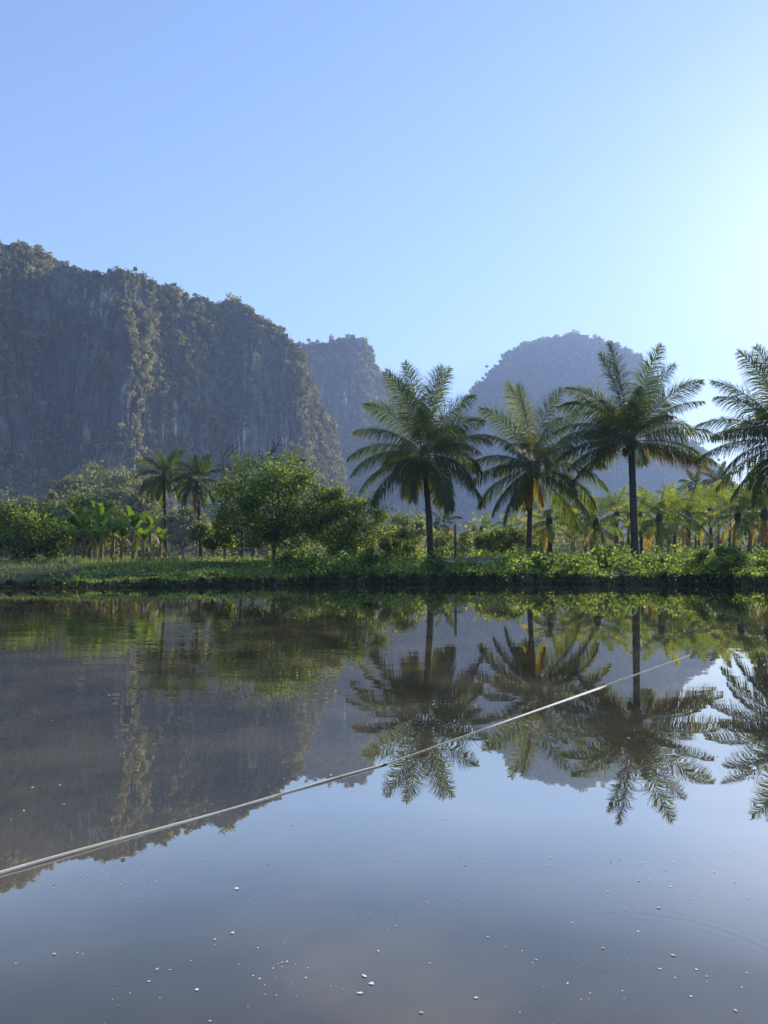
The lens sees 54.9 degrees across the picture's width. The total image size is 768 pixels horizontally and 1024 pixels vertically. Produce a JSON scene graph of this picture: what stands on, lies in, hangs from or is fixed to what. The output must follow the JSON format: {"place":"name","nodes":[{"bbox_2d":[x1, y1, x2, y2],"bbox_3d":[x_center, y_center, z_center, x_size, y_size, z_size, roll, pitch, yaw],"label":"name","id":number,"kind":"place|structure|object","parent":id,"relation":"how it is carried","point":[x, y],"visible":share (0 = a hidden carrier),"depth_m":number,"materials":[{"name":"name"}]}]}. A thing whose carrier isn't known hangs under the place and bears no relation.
{"place":"outdoors","nodes":[
{"label":"outdoors","id":0,"kind":"place"},
{"bbox_2d":[0,245,228,556],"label":"cliff","id":1,"kind":"structure","parent":0,"point":[106,403],"depth_m":366.45,"materials":[{"name":"stone"}]},
{"bbox_2d":[0,239,758,556],"bbox_3d":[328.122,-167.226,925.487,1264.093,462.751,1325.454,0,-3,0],"label":"mountain forest","id":2,"kind":"object","parent":1,"relation":"on","point":[326,426],"visible":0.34,"depth_m":432.52,"materials":[{"name":"grey stone"}]},
{"bbox_2d":[221,299,346,556],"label":"cliff","id":3,"kind":"structure","parent":0,"point":[269,350],"depth_m":455.25,"materials":[{"name":"stone"}]},
{"bbox_2d":[303,338,461,536],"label":"mountain","id":4,"kind":"structure","parent":0,"point":[357,396],"depth_m":873.46,"materials":[{"name":"stone"}]},
{"bbox_2d":[0,584,767,1023],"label":"water","id":5,"kind":"structure","parent":0,"point":[128,710],"depth_m":3.58,"materials":[{"name":"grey liquid"}]},
{"bbox_2d":[0,655,688,874],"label":"floating pole","id":6,"kind":"object","parent":5,"relation":"on","point":[82,849],"visible":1,"depth_m":3.52,"materials":[{"name":"white wood"}]},
{"bbox_2d":[0,550,767,587],"bbox_3d":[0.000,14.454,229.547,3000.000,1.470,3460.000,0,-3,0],"label":"ground","id":7,"kind":"structure","parent":0,"point":[615,577],"depth_m":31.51,"materials":[{"name":"green plant"}]},
{"bbox_2d":[0,497,18,557],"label":"slope tree","id":8,"kind":"object","parent":7,"relation":"on","point":[8,501],"visible":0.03,"depth_m":134.69,"materials":[{"name":"green plant"}]},
{"bbox_2d":[2,494,37,556],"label":"slope tree","id":9,"kind":"object","parent":7,"relation":"on","point":[22,501],"visible":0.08,"depth_m":128.78,"materials":[{"name":"green plant"}]},
{"bbox_2d":[0,491,80,560],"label":"bushy tree","id":10,"kind":"object","parent":7,"relation":"on","point":[9,544],"visible":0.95,"depth_m":43.12,"materials":[{"name":"green plant"}]},
{"bbox_2d":[17,514,74,558],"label":"bushy tree","id":11,"kind":"object","parent":7,"relation":"on","point":[54,555],"visible":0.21,"depth_m":44.45,"materials":[{"name":"green plant"}]},
{"bbox_2d":[27,487,75,523],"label":"slope tree","id":12,"kind":"object","parent":7,"relation":"on","point":[52,497],"visible":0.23,"depth_m":123.88,"materials":[{"name":"green plant"}]},
{"bbox_2d":[41,471,91,557],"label":"slope tree","id":13,"kind":"object","parent":7,"relation":"on","point":[67,483],"visible":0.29,"depth_m":150.03,"materials":[{"name":"green plant"}]},
{"bbox_2d":[56,527,90,558],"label":"banana plant","id":14,"kind":"object","parent":7,"relation":"on","point":[75,544],"visible":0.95,"depth_m":42.82,"materials":[{"name":"green plant"}]},
{"bbox_2d":[55,487,117,556],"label":"slope tree","id":15,"kind":"object","parent":7,"relation":"on","point":[71,494],"visible":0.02,"depth_m":129.56,"materials":[{"name":"green plant"}]},
{"bbox_2d":[61,501,120,561],"bbox_3d":[-17.771,1.216,43.820,3.400,3.741,2.603,-2,-4,25],"label":"banana plant","id":16,"kind":"object","parent":7,"relation":"on","point":[84,519],"visible":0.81,"depth_m":43.82,"materials":[{"name":"green plant"}]},
{"bbox_2d":[66,460,116,492],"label":"slope tree","id":17,"kind":"object","parent":7,"relation":"on","point":[96,471],"visible":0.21,"depth_m":164.51,"materials":[{"name":"green plant"}]},
{"bbox_2d":[73,522,111,558],"bbox_3d":[-16.261,1.738,42.027,2.420,2.403,1.916,-1,-4,23],"label":"banana plant","id":18,"kind":"object","parent":7,"relation":"on","point":[95,532],"visible":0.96,"depth_m":41.84,"materials":[{"name":"green plant"}]},
{"bbox_2d":[61,488,127,559],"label":"bushy tree","id":19,"kind":"object","parent":7,"relation":"on","point":[81,504],"visible":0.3,"depth_m":48.70,"materials":[{"name":"green plant"}]},
{"bbox_2d":[76,500,131,560],"bbox_3d":[-16.528,1.214,43.140,3.382,3.603,3.541,-2,-4,24],"label":"banana plant","id":20,"kind":"object","parent":7,"relation":"on","point":[98,508],"visible":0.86,"depth_m":42.78,"materials":[{"name":"green plant"}]},
{"bbox_2d":[87,481,137,556],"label":"slope tree","id":21,"kind":"object","parent":7,"relation":"on","point":[113,494],"visible":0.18,"depth_m":127.12,"materials":[{"name":"green plant"}]},
{"bbox_2d":[99,516,127,559],"bbox_3d":[-16.366,1.626,44.954,2.518,2.988,2.820,0,-3,0],"label":"banana plant","id":22,"kind":"object","parent":7,"relation":"on","point":[113,526],"visible":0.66,"depth_m":44.86,"materials":[{"name":"green plant"}]},
{"bbox_2d":[38,574,195,575],"bbox_3d":[-10.964,2.598,30.495,6.277,0.090,0.058,0,-3,-7],"label":"bamboo rail","id":23,"kind":"object","parent":7,"relation":"on","point":[103,575],"visible":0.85,"depth_m":30.42,"materials":[{"name":"brown wood"}]},
{"bbox_2d":[93,462,144,556],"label":"slope tree","id":24,"kind":"object","parent":7,"relation":"on","point":[116,480],"visible":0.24,"depth_m":159.22,"materials":[{"name":"green plant"}]},
{"bbox_2d":[109,521,140,558],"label":"banana plant","id":25,"kind":"object","parent":7,"relation":"on","point":[122,530],"visible":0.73,"depth_m":45.81,"materials":[{"name":"green plant"}]},
{"bbox_2d":[104,487,161,555],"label":"tree","id":26,"kind":"object","parent":7,"relation":"on","point":[137,502],"visible":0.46,"depth_m":119.03,"materials":[{"name":"green plant"}]},
{"bbox_2d":[109,503,157,561],"bbox_3d":[-14.879,1.233,43.768,3.100,3.706,3.054,2,-4,-25],"label":"banana plant","id":27,"kind":"object","parent":7,"relation":"on","point":[134,519],"visible":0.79,"depth_m":43.83,"materials":[{"name":"green plant"}]},
{"bbox_2d":[115,474,167,557],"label":"slope tree","id":28,"kind":"object","parent":7,"relation":"on","point":[137,485],"visible":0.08,"depth_m":149.09,"materials":[{"name":"green plant"}]},
{"bbox_2d":[131,525,159,561],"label":"banana plant","id":29,"kind":"object","parent":7,"relation":"on","point":[144,534],"visible":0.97,"depth_m":41.84,"materials":[{"name":"green plant"}]},
{"bbox_2d":[114,500,179,561],"bbox_3d":[-13.566,1.042,42.887,3.958,3.871,3.249,0,-3,0],"label":"banana plant","id":30,"kind":"object","parent":7,"relation":"on","point":[150,521],"visible":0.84,"depth_m":42.80,"materials":[{"name":"green plant"}]},
{"bbox_2d":[146,527,173,558],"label":"banana plant","id":31,"kind":"object","parent":7,"relation":"on","point":[160,532],"visible":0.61,"depth_m":45.83,"materials":[{"name":"green plant"}]},
{"bbox_2d":[134,449,193,558],"bbox_3d":[-15.932,-0.476,53.160,4.435,8.449,4.007,0,-3,0],"label":"coconut palm","id":32,"kind":"object","parent":7,"relation":"on","point":[160,483],"visible":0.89,"depth_m":53.14,"materials":[{"name":"green plant"}]},
{"bbox_2d":[154,504,213,556],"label":"slope tree","id":33,"kind":"object","parent":7,"relation":"on","point":[186,516],"visible":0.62,"depth_m":118.67,"materials":[{"name":"green plant"}]},
{"bbox_2d":[169,453,226,559],"bbox_3d":[-12.718,-0.269,50.128,3.374,7.664,3.574,-2,-4,36],"label":"coconut palm","id":34,"kind":"object","parent":7,"relation":"on","point":[200,471],"visible":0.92,"depth_m":50.01,"materials":[{"name":"green plant"}]},
{"bbox_2d":[185,519,241,557],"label":"bushy tree","id":35,"kind":"object","parent":7,"relation":"on","point":[208,542],"visible":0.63,"depth_m":45.44,"materials":[{"name":"green plant"}]},
{"bbox_2d":[221,442,241,557],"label":"bare tree","id":36,"kind":"object","parent":7,"relation":"on","point":[224,549],"visible":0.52,"depth_m":58.40,"materials":[{"name":"green plant"}]},
{"bbox_2d":[215,450,261,558],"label":"coconut palm","id":37,"kind":"object","parent":7,"relation":"on","point":[241,468],"visible":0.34,"depth_m":73.97,"materials":[{"name":"green plant"}]},
{"bbox_2d":[249,437,285,557],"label":"bare tree","id":38,"kind":"object","parent":7,"relation":"on","point":[272,451],"visible":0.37,"depth_m":56.15,"materials":[{"name":"green plant"}]},
{"bbox_2d":[197,435,348,560],"bbox_3d":[-6.163,-0.534,41.230,9.037,7.176,7.906,0,-3,0],"label":"bushy tree","id":39,"kind":"object","parent":7,"relation":"on","point":[257,522],"visible":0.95,"depth_m":39.85,"materials":[{"name":"green plant"}]},
{"bbox_2d":[267,446,306,552],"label":"coconut palm","id":40,"kind":"object","parent":7,"relation":"on","point":[300,460],"visible":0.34,"depth_m":76.40,"materials":[{"name":"green plant"}]},
{"bbox_2d":[273,548,322,572],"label":"shrub","id":41,"kind":"object","parent":7,"relation":"on","point":[308,561],"visible":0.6,"depth_m":33.56,"materials":[{"name":"green plant"}]},
{"bbox_2d":[297,482,398,556],"bbox_3d":[-1.940,0.644,39.980,5.558,4.554,4.605,-1,-4,22],"label":"bushy tree","id":42,"kind":"object","parent":7,"relation":"on","point":[348,537],"visible":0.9,"depth_m":39.29,"materials":[{"name":"green plant"}]},
{"bbox_2d":[346,545,381,570],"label":"shrub","id":43,"kind":"object","parent":7,"relation":"on","point":[367,554],"visible":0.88,"depth_m":33.75,"materials":[{"name":"green plant"}]},
{"bbox_2d":[0,571,767,588],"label":"bank growth","id":44,"kind":"object","parent":7,"relation":"on","point":[153,582],"visible":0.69,"depth_m":30.48,"materials":[{"name":"green plant"}]},
{"bbox_2d":[1,508,767,557],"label":"woods","id":45,"kind":"object","parent":7,"relation":"on","point":[561,540],"visible":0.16,"depth_m":142.13,"materials":[{"name":"green plant"}]},
{"bbox_2d":[378,524,418,559],"bbox_3d":[0.714,1.763,37.968,2.219,2.288,1.942,0,-3,0],"label":"shrub","id":46,"kind":"object","parent":7,"relation":"on","point":[385,543],"visible":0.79,"depth_m":37.77,"materials":[{"name":"green plant"}]},
{"bbox_2d":[34,542,767,587],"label":"creepers","id":47,"kind":"object","parent":7,"relation":"on","point":[508,563],"visible":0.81,"depth_m":32.66,"materials":[{"name":"green plant"}]},
{"bbox_2d":[382,507,436,553],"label":"bushy tree","id":48,"kind":"object","parent":7,"relation":"on","point":[418,525],"visible":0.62,"depth_m":83.36,"materials":[{"name":"green plant"}]},
{"bbox_2d":[346,359,493,556],"bbox_3d":[1.873,-2.733,40.419,7.972,11.313,7.710,0,-3,0],"label":"coconut palm","id":49,"kind":"object","parent":7,"relation":"on","point":[412,467],"visible":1,"depth_m":39.92,"materials":[{"name":"green plant"}]},
{"bbox_2d":[423,502,462,541],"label":"coconut palm","id":50,"kind":"object","parent":7,"relation":"on","point":[437,523],"visible":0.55,"depth_m":104.47,"materials":[{"name":"green plant"}]},
{"bbox_2d":[399,558,502,563],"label":"wall","id":51,"kind":"structure","parent":7,"relation":"on","point":[448,560],"depth_m":37.42,"materials":[{"name":"concrete"}]},
{"bbox_2d":[433,525,474,553],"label":"bushy tree","id":52,"kind":"object","parent":7,"relation":"on","point":[443,539],"visible":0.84,"depth_m":77.20,"materials":[{"name":"green plant"}]},
{"bbox_2d":[454,525,456,565],"bbox_3d":[3.507,1.830,36.456,0.148,2.382,0.143,0,-3,0],"label":"post","id":53,"kind":"object","parent":7,"relation":"on","point":[455,549],"visible":0.62,"depth_m":36.42,"materials":[{"name":"grey wood"}]},
{"bbox_2d":[463,511,498,545],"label":"coconut palm","id":54,"kind":"object","parent":7,"relation":"on","point":[486,518],"visible":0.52,"depth_m":88.05,"materials":[{"name":"green plant"}]},
{"bbox_2d":[469,522,526,555],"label":"bushy tree","id":55,"kind":"object","parent":7,"relation":"on","point":[495,537],"visible":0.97,"depth_m":49.44,"materials":[{"name":"green plant"}]},
{"bbox_2d":[494,510,526,535],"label":"coconut palm","id":56,"kind":"object","parent":7,"relation":"on","point":[512,521],"visible":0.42,"depth_m":89.84,"materials":[{"name":"green plant"}]},
{"bbox_2d":[518,520,547,552],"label":"bushy tree","id":57,"kind":"object","parent":7,"relation":"on","point":[534,541],"visible":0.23,"depth_m":79.39,"materials":[{"name":"green plant"}]},
{"bbox_2d":[468,379,608,557],"bbox_3d":[8.660,-2.492,43.144,7.555,10.731,7.766,3,-4,-39],"label":"coconut palm","id":58,"kind":"object","parent":7,"relation":"on","point":[528,483],"visible":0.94,"depth_m":43.07,"materials":[{"name":"green plant"}]},
{"bbox_2d":[528,552,556,573],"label":"shrub","id":59,"kind":"object","parent":7,"relation":"on","point":[538,562],"visible":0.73,"depth_m":32.66,"materials":[{"name":"green plant"}]},
{"bbox_2d":[520,495,582,556],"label":"coconut palm","id":60,"kind":"object","parent":7,"relation":"on","point":[548,529],"visible":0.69,"depth_m":51.76,"materials":[{"name":"green plant"}]},
{"bbox_2d":[551,494,601,553],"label":"coconut palm","id":61,"kind":"object","parent":7,"relation":"on","point":[570,533],"visible":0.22,"depth_m":67.88,"materials":[{"name":"green plant"}]},
{"bbox_2d":[568,495,597,551],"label":"coconut palm","id":62,"kind":"object","parent":7,"relation":"on","point":[585,546],"visible":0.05,"depth_m":94.80,"materials":[{"name":"green plant"}]},
{"bbox_2d":[561,492,626,550],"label":"coconut palm","id":63,"kind":"object","parent":7,"relation":"on","point":[597,531],"visible":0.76,"depth_m":53.76,"materials":[{"name":"green plant"}]},
{"bbox_2d":[596,485,642,549],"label":"coconut palm","id":64,"kind":"object","parent":7,"relation":"on","point":[614,503],"visible":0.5,"depth_m":69.93,"materials":[{"name":"green plant"}]},
{"bbox_2d":[613,499,639,551],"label":"coconut palm","id":65,"kind":"object","parent":7,"relation":"on","point":[628,539],"visible":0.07,"depth_m":97.90,"materials":[{"name":"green plant"}]},
{"bbox_2d":[553,340,723,555],"bbox_3d":[13.584,-3.379,40.386,9.003,12.196,7.603,0,-3,0],"label":"coconut palm","id":66,"kind":"object","parent":7,"relation":"on","point":[610,419],"visible":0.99,"depth_m":40.06,"materials":[{"name":"green plant"}]},
{"bbox_2d":[618,490,663,553],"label":"coconut palm","id":67,"kind":"object","parent":7,"relation":"on","point":[643,513],"visible":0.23,"depth_m":73.82,"materials":[{"name":"green plant"}]},
{"bbox_2d":[651,489,670,548],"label":"coconut palm","id":68,"kind":"object","parent":7,"relation":"on","point":[658,501],"visible":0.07,"depth_m":100.56,"materials":[{"name":"green plant"}]},
{"bbox_2d":[623,482,699,553],"bbox_3d":[19.349,0.629,51.928,4.542,5.619,5.108,3,-4,-40],"label":"coconut palm","id":69,"kind":"object","parent":7,"relation":"on","point":[659,528],"visible":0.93,"depth_m":51.93,"materials":[{"name":"green plant"}]},
{"bbox_2d":[654,482,699,553],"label":"coconut palm","id":70,"kind":"object","parent":7,"relation":"on","point":[675,535],"visible":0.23,"depth_m":71.90,"materials":[{"name":"green plant"}]},
{"bbox_2d":[655,484,720,551],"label":"coconut palm","id":71,"kind":"object","parent":7,"relation":"on","point":[695,511],"visible":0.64,"depth_m":55.75,"materials":[{"name":"green plant"}]},
{"bbox_2d":[675,467,715,554],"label":"coconut palm","id":72,"kind":"object","parent":7,"relation":"on","point":[695,479],"visible":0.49,"depth_m":120.23,"materials":[{"name":"green plant"}]},
{"bbox_2d":[681,486,714,547],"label":"coconut palm","id":73,"kind":"object","parent":7,"relation":"on","point":[686,491],"visible":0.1,"depth_m":96.13,"materials":[{"name":"green plant"}]},
{"bbox_2d":[685,480,736,550],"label":"coconut palm","id":74,"kind":"object","parent":7,"relation":"on","point":[711,516],"visible":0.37,"depth_m":69.89,"materials":[{"name":"green plant"}]},
{"bbox_2d":[673,538,756,577],"bbox_3d":[13.781,2.021,31.058,3.261,1.863,2.488,0,-3,0],"label":"shrub","id":75,"kind":"object","parent":7,"relation":"on","point":[731,557],"visible":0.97,"depth_m":30.58,"materials":[{"name":"green plant"}]},
{"bbox_2d":[695,461,734,546],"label":"coconut palm","id":76,"kind":"object","parent":7,"relation":"on","point":[712,474],"visible":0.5,"depth_m":115.07,"materials":[{"name":"green plant"}]},
{"bbox_2d":[713,485,740,546],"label":"coconut palm","id":77,"kind":"object","parent":7,"relation":"on","point":[729,537],"visible":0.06,"depth_m":97.91,"materials":[{"name":"green plant"}]},
{"bbox_2d":[695,343,767,509],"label":"coconut palm","id":78,"kind":"object","parent":7,"relation":"on","point":[759,475],"visible":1,"depth_m":38.25,"materials":[{"name":"green plant"}]},
{"bbox_2d":[701,484,767,547],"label":"coconut palm","id":79,"kind":"object","parent":7,"relation":"on","point":[737,515],"visible":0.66,"depth_m":54.01,"materials":[{"name":"green plant"}]},
{"bbox_2d":[719,485,767,549],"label":"coconut palm","id":80,"kind":"object","parent":7,"relation":"on","point":[763,525],"visible":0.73,"depth_m":51.93,"materials":[{"name":"green plant"}]},
{"bbox_2d":[720,483,767,553],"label":"coconut palm","id":81,"kind":"object","parent":7,"relation":"on","point":[749,548],"visible":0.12,"depth_m":71.91,"materials":[{"name":"green plant"}]},
{"bbox_2d":[0,0,767,485],"label":"sky","id":82,"kind":"structure","parent":0,"point":[458,184],"materials":[{"name":"blue"}]},
{"bbox_2d":[438,334,759,539],"bbox_3d":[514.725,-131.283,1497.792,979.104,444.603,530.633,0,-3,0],"label":"mountain","id":83,"kind":"structure","parent":0,"point":[552,368],"depth_m":1420.85,"materials":[{"name":"stone"}]}
]}

